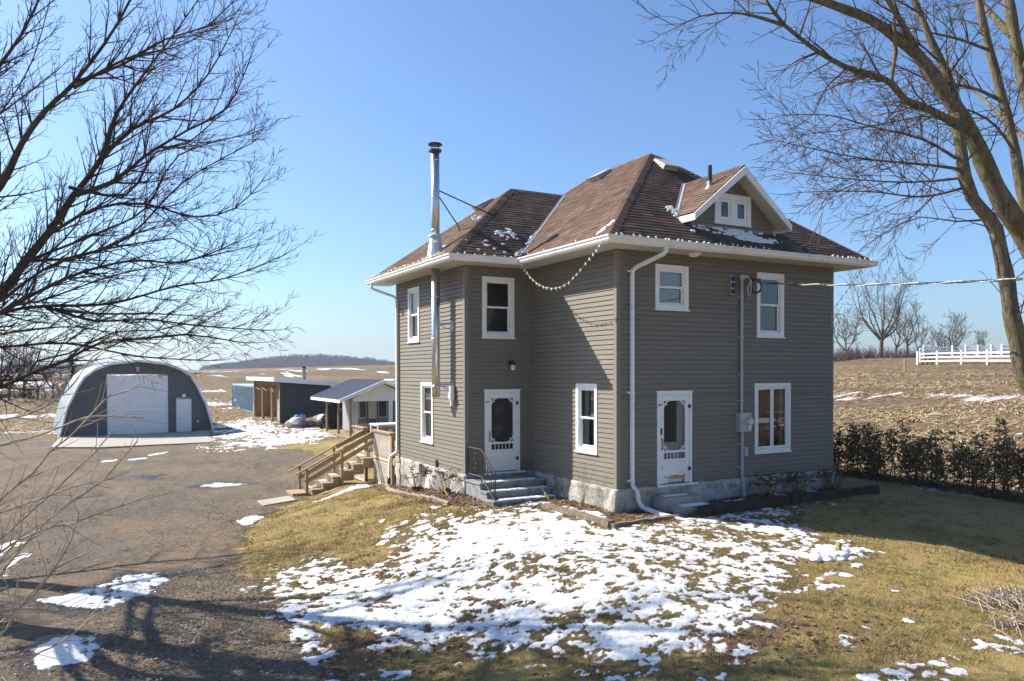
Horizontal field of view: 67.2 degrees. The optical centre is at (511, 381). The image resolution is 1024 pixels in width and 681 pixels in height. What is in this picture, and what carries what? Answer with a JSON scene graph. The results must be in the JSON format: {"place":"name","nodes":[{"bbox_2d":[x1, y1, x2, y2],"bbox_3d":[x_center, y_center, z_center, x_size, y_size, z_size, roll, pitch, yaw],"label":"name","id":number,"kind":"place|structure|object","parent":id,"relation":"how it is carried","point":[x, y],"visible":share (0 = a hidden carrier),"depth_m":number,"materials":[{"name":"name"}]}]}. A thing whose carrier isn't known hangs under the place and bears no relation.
{"place":"outdoors","nodes":[
{"label":"outdoors","id":0,"kind":"place"},
{"bbox_2d":[50,431,216,448],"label":"pavement","id":1,"kind":"structure","parent":0,"point":[144,439],"depth_m":46.02,"materials":[{"name":"concrete"}]},
{"bbox_2d":[0,357,1023,680],"bbox_3d":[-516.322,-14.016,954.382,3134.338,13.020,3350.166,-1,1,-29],"label":"ground","id":2,"kind":"structure","parent":0,"point":[624,639],"depth_m":14.49,"materials":[{"name":"brown soil"}]},
{"bbox_2d":[0,339,38,400],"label":"bare tree","id":3,"kind":"object","parent":2,"relation":"on","point":[5,364],"visible":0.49,"depth_m":90.04,"materials":[{"name":"brown plant"}]},
{"bbox_2d":[0,334,58,397],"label":"bare tree","id":4,"kind":"object","parent":2,"relation":"on","point":[24,386],"visible":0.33,"depth_m":95.07,"materials":[{"name":"brown plant"}]},
{"bbox_2d":[15,349,61,399],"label":"bare tree","id":5,"kind":"object","parent":2,"relation":"on","point":[37,395],"visible":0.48,"depth_m":92.08,"materials":[{"name":"brown plant"}]},
{"bbox_2d":[36,356,66,396],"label":"bare tree","id":6,"kind":"object","parent":2,"relation":"on","point":[60,370],"visible":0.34,"depth_m":98.00,"materials":[{"name":"brown plant"}]},
{"bbox_2d":[0,0,108,342],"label":"bare tree","id":7,"kind":"object","parent":2,"relation":"on","point":[16,101],"visible":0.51,"depth_m":19.22,"materials":[{"name":"brown plant"}]},
{"bbox_2d":[0,361,115,372],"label":"woods","id":8,"kind":"object","parent":2,"relation":"on","point":[79,367],"visible":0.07,"depth_m":674.33,"materials":[{"name":"brown plant"}]},
{"bbox_2d":[55,354,78,406],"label":"conifer","id":9,"kind":"object","parent":2,"relation":"on","point":[72,372],"visible":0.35,"depth_m":74.85,"materials":[{"name":"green plant"}]},
{"bbox_2d":[0,374,152,397],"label":"brush","id":10,"kind":"object","parent":2,"relation":"on","point":[31,396],"visible":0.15,"depth_m":95.83,"materials":[{"name":"brown plant"}]},
{"bbox_2d":[0,300,173,680],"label":"sapling","id":11,"kind":"object","parent":2,"relation":"on","point":[17,551],"visible":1,"depth_m":4.66,"materials":[{"name":"brown plant"}]},
{"bbox_2d":[53,360,213,438],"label":"garage","id":12,"kind":"structure","parent":2,"relation":"on","point":[182,406],"depth_m":51.35,"materials":[{"name":"grey metal"}]},
{"bbox_2d":[107,376,167,434],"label":"overhead door","id":13,"kind":"structure","parent":12,"relation":"in","point":[153,404],"depth_m":51.28,"materials":[{"name":"white paint"}]},
{"bbox_2d":[176,399,191,431],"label":"door","id":14,"kind":"structure","parent":12,"relation":"in","point":[183,406],"depth_m":52.74,"materials":[{"name":"white paint"}]},
{"bbox_2d":[0,0,321,433],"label":"bare tree","id":15,"kind":"object","parent":2,"relation":"on","point":[13,279],"visible":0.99,"depth_m":12.24,"materials":[{"name":"brown plant"}]},
{"bbox_2d":[0,442,355,680],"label":"gravel stones","id":16,"kind":"object","parent":2,"relation":"on","point":[183,644],"visible":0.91,"depth_m":13.58,"materials":[{"name":"grey gravel"}]},
{"bbox_2d":[232,384,253,412],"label":"shipping container","id":17,"kind":"object","parent":2,"relation":"on","point":[242,396],"visible":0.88,"depth_m":74.04,"materials":[{"name":"blue metal"}]},
{"bbox_2d":[257,496,295,505],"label":"concrete slab","id":18,"kind":"structure","parent":2,"relation":"on","point":[277,500],"depth_m":24.31,"materials":[{"name":"white concrete"}]},
{"bbox_2d":[246,366,339,423],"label":"lean to shed","id":19,"kind":"object","parent":2,"relation":"on","point":[293,396],"visible":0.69,"depth_m":57.37,"materials":[{"name":"grey metal"}]},
{"bbox_2d":[277,400,278,420],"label":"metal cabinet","id":20,"kind":"object","parent":19,"relation":"in","point":[278,408],"visible":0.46,"depth_m":58.02,"materials":[{"name":"white metal"}]},
{"bbox_2d":[284,416,305,427],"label":"boulder","id":21,"kind":"object","parent":2,"relation":"on","point":[297,422],"visible":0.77,"depth_m":52.05,"materials":[{"name":"white stone"}]},
{"bbox_2d":[306,417,314,426],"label":"boulder","id":22,"kind":"object","parent":2,"relation":"on","point":[309,421],"visible":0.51,"depth_m":52.74,"materials":[{"name":"grey stone"}]},
{"bbox_2d":[312,413,325,426],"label":"boulder","id":23,"kind":"object","parent":2,"relation":"on","point":[317,420],"visible":0.25,"depth_m":52.86,"materials":[{"name":"white stone"}]},
{"bbox_2d":[286,429,373,495],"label":"wooden stairs","id":24,"kind":"structure","parent":2,"relation":"on","point":[340,475],"depth_m":26.60,"materials":[{"name":"brown wood"}]},
{"bbox_2d":[319,401,342,428],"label":"evergreen bush","id":25,"kind":"object","parent":2,"relation":"on","point":[332,415],"visible":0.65,"depth_m":51.09,"materials":[{"name":"green plant"}]},
{"bbox_2d":[311,379,395,437],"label":"garden shed","id":26,"kind":"structure","parent":2,"relation":"on","point":[375,402],"depth_m":46.33,"materials":[{"name":"white wood"}]},
{"bbox_2d":[358,401,366,417],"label":"window","id":27,"kind":"structure","parent":26,"relation":"in","point":[362,405],"depth_m":46.64,"materials":[{"name":"glass"}]},
{"bbox_2d":[367,401,377,430],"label":"door","id":28,"kind":"structure","parent":26,"relation":"in","point":[372,406],"depth_m":46.94,"materials":[{"name":"white paint"}]},
{"bbox_2d":[378,401,386,417],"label":"window","id":29,"kind":"structure","parent":26,"relation":"in","point":[382,405],"depth_m":47.25,"materials":[{"name":"glass"}]},
{"bbox_2d":[394,401,395,431],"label":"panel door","id":30,"kind":"structure","parent":26,"relation":"in","point":[394,401],"depth_m":44.85,"materials":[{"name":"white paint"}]},
{"bbox_2d":[351,424,396,484],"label":"deck","id":31,"kind":"structure","parent":2,"relation":"on","point":[378,453],"depth_m":26.44,"materials":[{"name":"beige paint"}]},
{"bbox_2d":[369,422,395,447],"bbox_3d":[-4.113,1.979,28.660,2.150,0.920,0.900,-1,1,-29],"label":"white table","id":32,"kind":"object","parent":31,"relation":"on","point":[384,424],"visible":0.29,"depth_m":28.30,"materials":[{"name":"paint"}]},
{"bbox_2d":[402,466,429,490],"bbox_3d":[-2.727,2.794,22.173,0.856,0.721,0.516,0,1,-7],"label":"dried sedum","id":33,"kind":"object","parent":2,"relation":"on","point":[415,487],"visible":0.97,"depth_m":22.15,"materials":[{"name":"brown plant"}]},
{"bbox_2d":[385,484,449,504],"bbox_3d":[-2.839,3.175,21.600,0.399,0.528,5.615,0,1,-24],"label":"garden edging","id":34,"kind":"object","parent":2,"relation":"on","point":[389,488],"visible":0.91,"depth_m":20.54,"materials":[{"name":"beige concrete"}]},
{"bbox_2d":[430,468,459,494],"bbox_3d":[-1.734,2.649,20.540,0.823,0.716,0.530,-1,1,-40],"label":"dried sedum","id":35,"kind":"object","parent":2,"relation":"on","point":[448,490],"visible":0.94,"depth_m":20.51,"materials":[{"name":"brown plant"}]},
{"bbox_2d":[465,474,556,505],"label":"concrete steps","id":36,"kind":"structure","parent":2,"relation":"on","point":[518,489],"depth_m":19.70,"materials":[{"name":"white concrete"}]},
{"bbox_2d":[467,446,495,500],"bbox_3d":[-0.784,2.384,19.576,0.040,1.380,1.587,-1,1,-29],"label":"iron railing","id":37,"kind":"object","parent":36,"relation":"on","point":[488,462],"visible":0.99,"depth_m":19.45,"materials":[{"name":"black metal"}]},
{"bbox_2d":[0,373,1023,490],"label":"corn stubble","id":38,"kind":"object","parent":2,"relation":"on","point":[911,410],"visible":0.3,"depth_m":46.43,"materials":[{"name":"beige plant"}]},
{"bbox_2d":[541,503,614,527],"bbox_3d":[1.436,3.014,17.329,0.242,0.250,2.439,-1,1,-33],"label":"garden timber","id":39,"kind":"object","parent":2,"relation":"on","point":[603,522],"visible":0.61,"depth_m":17.11,"materials":[{"name":"brown wood"}]},
{"bbox_2d":[567,460,592,506],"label":"dead stems","id":40,"kind":"object","parent":2,"relation":"on","point":[582,484],"visible":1,"depth_m":18.35,"materials":[{"name":"beige plant"}]},
{"bbox_2d":[210,476,1023,680],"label":"grass","id":41,"kind":"structure","parent":2,"relation":"on","point":[951,551],"depth_m":13.84,"materials":[{"name":"plant"}]},
{"bbox_2d":[223,484,1015,680],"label":"fallen leaves","id":42,"kind":"object","parent":2,"relation":"on","point":[401,488],"visible":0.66,"depth_m":12.51,"materials":[{"name":"brown plant"}]},
{"bbox_2d":[365,142,878,519],"bbox_3d":[2.585,-1.264,22.666,11.039,10.694,11.666,-1,1,-29],"label":"farmhouse","id":43,"kind":"object","parent":2,"relation":"on","point":[635,372],"visible":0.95,"depth_m":19.85,"materials":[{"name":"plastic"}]},
{"bbox_2d":[366,251,445,279],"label":"string lights","id":44,"kind":"object","parent":43,"relation":"on","point":[418,261],"visible":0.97,"depth_m":21.80,"materials":[{"name":"white plastic"}]},
{"bbox_2d":[407,286,419,342],"bbox_3d":[-2.932,-2.026,23.429,0.200,1.675,0.960,-1,1,-29],"label":"window","id":45,"kind":"structure","parent":43,"relation":"in","point":[413,293],"depth_m":23.67,"materials":[{"name":"white paint"}]},
{"bbox_2d":[420,382,433,444],"bbox_3d":[-2.432,0.900,22.564,0.200,1.785,0.960,-1,1,-29],"label":"window","id":46,"kind":"structure","parent":43,"relation":"in","point":[427,406],"depth_m":22.81,"materials":[{"name":"white paint"}]},
{"bbox_2d":[458,252,516,257],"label":"string lights","id":47,"kind":"object","parent":43,"relation":"attached to","point":[487,255],"visible":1,"depth_m":19.68,"materials":[{"name":"white plastic"}]},
{"bbox_2d":[481,276,515,338],"bbox_3d":[-0.388,-1.985,20.724,1.020,1.655,0.175,-1,1,-29],"label":"window","id":48,"kind":"structure","parent":43,"relation":"in","point":[510,334],"depth_m":20.72,"materials":[{"name":"white paint"}]},
{"bbox_2d":[484,389,525,474],"bbox_3d":[-0.229,1.328,20.837,1.250,2.265,0.220,-1,1,-29],"label":"door","id":49,"kind":"structure","parent":43,"relation":"in","point":[502,406],"depth_m":20.80,"materials":[{"name":"white paint"}]},
{"bbox_2d":[520,244,600,290],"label":"string lights","id":50,"kind":"object","parent":43,"relation":"hanging from","point":[566,283],"visible":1,"depth_m":18.18,"materials":[{"name":"white plastic"}]},
{"bbox_2d":[574,383,597,454],"bbox_3d":[1.857,0.886,18.745,0.200,1.695,0.950,-1,1,-29],"label":"window","id":51,"kind":"structure","parent":43,"relation":"in","point":[582,420],"depth_m":18.97,"materials":[{"name":"white paint"}]},
{"bbox_2d":[654,264,689,311],"bbox_3d":[3.785,-2.240,18.431,1.060,1.085,0.200,-1,1,-29],"label":"window","id":52,"kind":"structure","parent":43,"relation":"in","point":[669,296],"depth_m":18.49,"materials":[{"name":"white paint"}]},
{"bbox_2d":[655,390,697,487],"bbox_3d":[3.925,1.344,18.522,1.250,2.275,0.220,-1,1,-29],"label":"door","id":53,"kind":"structure","parent":43,"relation":"in","point":[674,408],"depth_m":18.49,"materials":[{"name":"white paint"}]},
{"bbox_2d":[615,232,769,249],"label":"string lights","id":54,"kind":"object","parent":43,"relation":"attached to","point":[690,241],"visible":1,"depth_m":17.67,"materials":[{"name":"white plastic"}]},
{"bbox_2d":[713,193,751,227],"bbox_3d":[5.461,-4.294,19.373,1.250,0.770,0.325,-1,1,-29],"label":"dormer window","id":55,"kind":"structure","parent":43,"relation":"in","point":[727,209],"depth_m":19.30,"materials":[{"name":"white paint"}]},
{"bbox_2d":[761,291,775,330],"bbox_3d":[7.864,-1.888,22.725,0.175,1.785,1.450,-1,1,-29],"label":"window pane","id":56,"kind":"structure","parent":43,"relation":"in","point":[768,313],"depth_m":23.03,"materials":[{"name":"clear glass"}]},
{"bbox_2d":[758,389,779,444],"bbox_3d":[7.823,0.985,22.852,0.175,2.035,1.550,-1,1,-29],"label":"window pane","id":57,"kind":"structure","parent":43,"relation":"in","point":[763,394],"depth_m":23.16,"materials":[{"name":"clear glass"}]},
{"bbox_2d":[755,272,785,337],"bbox_3d":[6.663,-1.973,19.988,1.020,1.675,0.175,-1,1,-29],"label":"window","id":58,"kind":"structure","parent":43,"relation":"in","point":[779,333],"depth_m":20.07,"materials":[{"name":"white paint"}]},
{"bbox_2d":[754,383,791,453],"bbox_3d":[6.744,0.936,20.082,1.340,1.815,0.200,-1,1,-29],"label":"window","id":59,"kind":"structure","parent":43,"relation":"in","point":[785,388],"depth_m":20.14,"materials":[{"name":"white paint"}]},
{"bbox_2d":[836,268,862,305],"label":"string lights","id":60,"kind":"object","parent":43,"relation":"hanging from","point":[849,287],"visible":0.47,"depth_m":21.29,"materials":[{"name":"white plastic"}]},
{"bbox_2d":[750,277,1023,293],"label":"power cable","id":61,"kind":"object","parent":43,"relation":"attached to","point":[757,280],"visible":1,"depth_m":14.04,"materials":[{"name":"black metal"}]},
{"bbox_2d":[610,513,686,528],"bbox_3d":[2.991,3.056,16.776,2.106,0.214,0.196,-1,1,-33],"label":"garden timber","id":62,"kind":"object","parent":2,"relation":"on","point":[627,523],"visible":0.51,"depth_m":16.63,"materials":[{"name":"wood"}]},
{"bbox_2d":[653,492,711,513],"bbox_3d":[4.002,2.912,18.043,1.170,0.503,0.790,-1,1,-29],"label":"side step","id":63,"kind":"object","parent":2,"relation":"on","point":[687,503],"visible":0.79,"depth_m":17.89,"materials":[{"name":"concrete"}]},
{"bbox_2d":[698,495,789,516],"bbox_3d":[5.496,2.922,18.144,2.851,0.312,0.224,-1,1,-30],"label":"garden timber","id":64,"kind":"object","parent":2,"relation":"on","point":[741,505],"visible":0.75,"depth_m":18.01,"materials":[{"name":"brown wood"}]},
{"bbox_2d":[753,473,782,497],"bbox_3d":[6.418,2.647,19.405,0.910,0.643,0.561,-1,1,-29],"label":"dried sedum","id":65,"kind":"object","parent":2,"relation":"on","point":[767,483],"visible":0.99,"depth_m":19.38,"materials":[{"name":"plant"}]},
{"bbox_2d":[784,470,816,493],"bbox_3d":[7.485,2.636,20.020,0.906,0.641,0.648,-1,1,-29],"label":"dried sedum","id":66,"kind":"object","parent":2,"relation":"on","point":[800,477],"visible":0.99,"depth_m":19.94,"materials":[{"name":"plant"}]},
{"bbox_2d":[632,0,1023,394],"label":"maple tree","id":67,"kind":"object","parent":2,"relation":"on","point":[958,119],"visible":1,"depth_m":13.03,"materials":[{"name":"brown plant"}]},
{"bbox_2d":[799,542,864,561],"bbox_3d":[6.046,3.223,14.764,1.492,0.323,1.101,-1,1,-29],"label":"snow patch","id":68,"kind":"object","parent":2,"relation":"on","point":[840,551],"visible":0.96,"depth_m":14.56,"materials":[{"name":"white snow"}]},
{"bbox_2d":[817,468,846,489],"bbox_3d":[8.587,2.625,20.661,0.913,0.634,0.583,-1,1,-29],"label":"dried sedum","id":69,"kind":"object","parent":2,"relation":"on","point":[827,475],"visible":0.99,"depth_m":20.61,"materials":[{"name":"brown plant"}]},
{"bbox_2d":[788,485,879,503],"bbox_3d":[8.274,2.906,19.786,3.504,0.326,0.225,-1,1,-31],"label":"garden timber","id":70,"kind":"object","parent":2,"relation":"on","point":[800,497],"visible":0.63,"depth_m":19.62,"materials":[{"name":"brown wood"}]},
{"bbox_2d":[833,435,846,470],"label":"hedge cedar","id":71,"kind":"object","parent":2,"relation":"on","point":[835,457],"visible":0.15,"depth_m":25.71,"materials":[{"name":"green plant"}]},
{"bbox_2d":[833,433,846,471],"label":"hedge cedar","id":72,"kind":"object","parent":2,"relation":"on","point":[839,459],"visible":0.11,"depth_m":25.89,"materials":[{"name":"green plant"}]},
{"bbox_2d":[833,422,862,474],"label":"hedge cedar","id":73,"kind":"object","parent":2,"relation":"on","point":[850,458],"visible":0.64,"depth_m":25.58,"materials":[{"name":"green plant"}]},
{"bbox_2d":[834,306,867,355],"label":"bare tree","id":74,"kind":"object","parent":2,"relation":"on","point":[850,334],"visible":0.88,"depth_m":94.81,"materials":[{"name":"brown plant"}]},
{"bbox_2d":[837,422,888,478],"bbox_3d":[11.401,2.250,25.058,0.981,1.916,1.870,-1,1,-29],"label":"hedge cedar","id":75,"kind":"object","parent":2,"relation":"on","point":[866,430],"visible":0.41,"depth_m":24.85,"materials":[{"name":"green plant"}]},
{"bbox_2d":[846,422,885,479],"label":"hedge cedar","id":76,"kind":"object","parent":2,"relation":"on","point":[858,450],"visible":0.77,"depth_m":24.79,"materials":[{"name":"green plant"}]},
{"bbox_2d":[855,426,903,479],"bbox_3d":[11.501,2.279,24.288,1.249,1.865,1.727,-1,1,-29],"label":"hedge cedar","id":77,"kind":"object","parent":2,"relation":"on","point":[873,464],"visible":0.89,"depth_m":24.12,"materials":[{"name":"green plant"}]},
{"bbox_2d":[839,261,922,357],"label":"bare tree","id":78,"kind":"object","parent":2,"relation":"on","point":[882,335],"visible":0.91,"depth_m":99.78,"materials":[{"name":"brown plant"}]},
{"bbox_2d":[880,307,914,354],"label":"bare tree","id":79,"kind":"object","parent":2,"relation":"on","point":[903,335],"visible":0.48,"depth_m":102.90,"materials":[{"name":"brown plant"}]},
{"bbox_2d":[871,427,925,482],"bbox_3d":[12.014,2.302,23.922,1.529,1.819,0.813,1,1,44],"label":"hedge cedar","id":80,"kind":"object","parent":2,"relation":"on","point":[890,440],"visible":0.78,"depth_m":23.97,"materials":[{"name":"green plant"}]},
{"bbox_2d":[891,297,926,355],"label":"bare tree","id":81,"kind":"object","parent":2,"relation":"on","point":[912,326],"visible":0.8,"depth_m":104.63,"materials":[{"name":"brown plant"}]},
{"bbox_2d":[906,319,933,350],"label":"bare tree","id":82,"kind":"object","parent":2,"relation":"on","point":[922,337],"visible":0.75,"depth_m":107.01,"materials":[{"name":"brown plant"}]},
{"bbox_2d":[893,416,947,486],"bbox_3d":[12.363,2.129,23.071,1.166,2.180,1.605,-1,1,-29],"label":"hedge cedar","id":83,"kind":"object","parent":2,"relation":"on","point":[914,448],"visible":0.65,"depth_m":23.29,"materials":[{"name":"green plant"}]},
{"bbox_2d":[919,347,923,360],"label":"board fence","id":84,"kind":"object","parent":2,"relation":"on","point":[920,349],"visible":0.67,"depth_m":81.13,"materials":[{"name":"white paint"}]},
{"bbox_2d":[834,343,1009,361],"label":"brush","id":85,"kind":"object","parent":2,"relation":"on","point":[842,356],"visible":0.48,"depth_m":98.62,"materials":[{"name":"brown plant"}]},
{"bbox_2d":[895,436,949,487],"bbox_3d":[12.293,2.433,23.084,1.121,1.590,1.668,0,1,-5],"label":"hedge cedar","id":86,"kind":"object","parent":2,"relation":"on","point":[923,456],"visible":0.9,"depth_m":23.09,"materials":[{"name":"green plant"}]},
{"bbox_2d":[833,365,1023,485],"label":"corn stubble","id":87,"kind":"object","parent":2,"relation":"on","point":[928,407],"visible":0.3,"depth_m":44.75,"materials":[{"name":"beige plant"}]},
{"bbox_2d":[929,327,943,349],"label":"bare tree","id":88,"kind":"object","parent":2,"relation":"on","point":[938,338],"visible":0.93,"depth_m":118.18,"materials":[{"name":"brown plant"}]},
{"bbox_2d":[924,427,966,489],"bbox_3d":[12.703,2.270,22.527,1.191,1.936,0.941,0,1,27],"label":"hedge cedar","id":89,"kind":"object","parent":2,"relation":"on","point":[935,438],"visible":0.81,"depth_m":22.57,"materials":[{"name":"green plant"}]},
{"bbox_2d":[929,326,965,351],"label":"bare tree","id":90,"kind":"object","parent":2,"relation":"on","point":[953,341],"visible":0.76,"depth_m":119.51,"materials":[{"name":"brown plant"}]},
{"bbox_2d":[938,311,973,351],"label":"bare tree","id":91,"kind":"object","parent":2,"relation":"on","point":[958,324],"visible":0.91,"depth_m":121.49,"materials":[{"name":"brown plant"}]},
{"bbox_2d":[916,350,1010,364],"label":"board fence","id":92,"kind":"object","parent":2,"relation":"on","point":[961,356],"visible":0.73,"depth_m":72.86,"materials":[{"name":"white paint"}]},
{"bbox_2d":[940,425,991,492],"bbox_3d":[13.010,2.262,22.028,0.851,2.016,1.604,-1,1,-29],"label":"hedge cedar","id":93,"kind":"object","parent":2,"relation":"on","point":[969,454],"visible":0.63,"depth_m":22.01,"materials":[{"name":"green plant"}]},
{"bbox_2d":[923,344,1008,356],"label":"board fence","id":94,"kind":"object","parent":2,"relation":"on","point":[952,347],"visible":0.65,"depth_m":84.25,"materials":[{"name":"white paint"}]},
{"bbox_2d":[971,330,988,355],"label":"bare tree","id":95,"kind":"object","parent":2,"relation":"on","point":[983,339],"visible":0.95,"depth_m":124.04,"materials":[{"name":"brown plant"}]},
{"bbox_2d":[943,432,1020,498],"bbox_3d":[13.025,2.307,21.656,1.116,1.920,2.105,0,1,-13],"label":"hedge cedar","id":96,"kind":"object","parent":2,"relation":"on","point":[983,472],"visible":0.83,"depth_m":21.18,"materials":[{"name":"green plant"}]},
{"bbox_2d":[947,584,1023,621],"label":"brush pile","id":97,"kind":"object","parent":2,"relation":"on","point":[1015,594],"visible":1,"depth_m":12.32,"materials":[{"name":"beige plant"}]},
{"bbox_2d":[972,603,1023,637],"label":"brush pile","id":98,"kind":"object","parent":2,"relation":"on","point":[1014,621],"visible":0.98,"depth_m":11.26,"materials":[{"name":"brown wood"}]},
{"bbox_2d":[977,416,1023,498],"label":"hedge cedar","id":99,"kind":"object","parent":2,"relation":"on","point":[1004,423],"visible":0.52,"depth_m":21.02,"materials":[{"name":"green plant"}]},
{"bbox_2d":[994,437,1023,501],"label":"hedge cedar","id":100,"kind":"object","parent":2,"relation":"on","point":[1012,455],"visible":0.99,"depth_m":20.57,"materials":[{"name":"green plant"}]},
{"bbox_2d":[1009,437,1023,499],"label":"hedge cedar","id":101,"kind":"object","parent":2,"relation":"on","point":[1018,464],"visible":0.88,"depth_m":20.64,"materials":[{"name":"green plant"}]},
{"bbox_2d":[0,0,1023,369],"label":"sky","id":102,"kind":"structure","parent":0,"point":[546,96],"materials":[{"name":"blue"}]},
{"bbox_2d":[833,464,1023,503],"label":"rough grass","id":103,"kind":"structure","parent":0,"point":[947,487],"depth_m":22.47,"materials":[{"name":"brown plant"}]},
{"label":"hill","id":104,"kind":"structure","parent":0,"visible":0},
{"bbox_2d":[199,353,394,369],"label":"woods","id":105,"kind":"object","parent":104,"relation":"on","point":[307,360],"visible":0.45,"depth_m":728.38,"materials":[{"name":"plant"}]}
]}

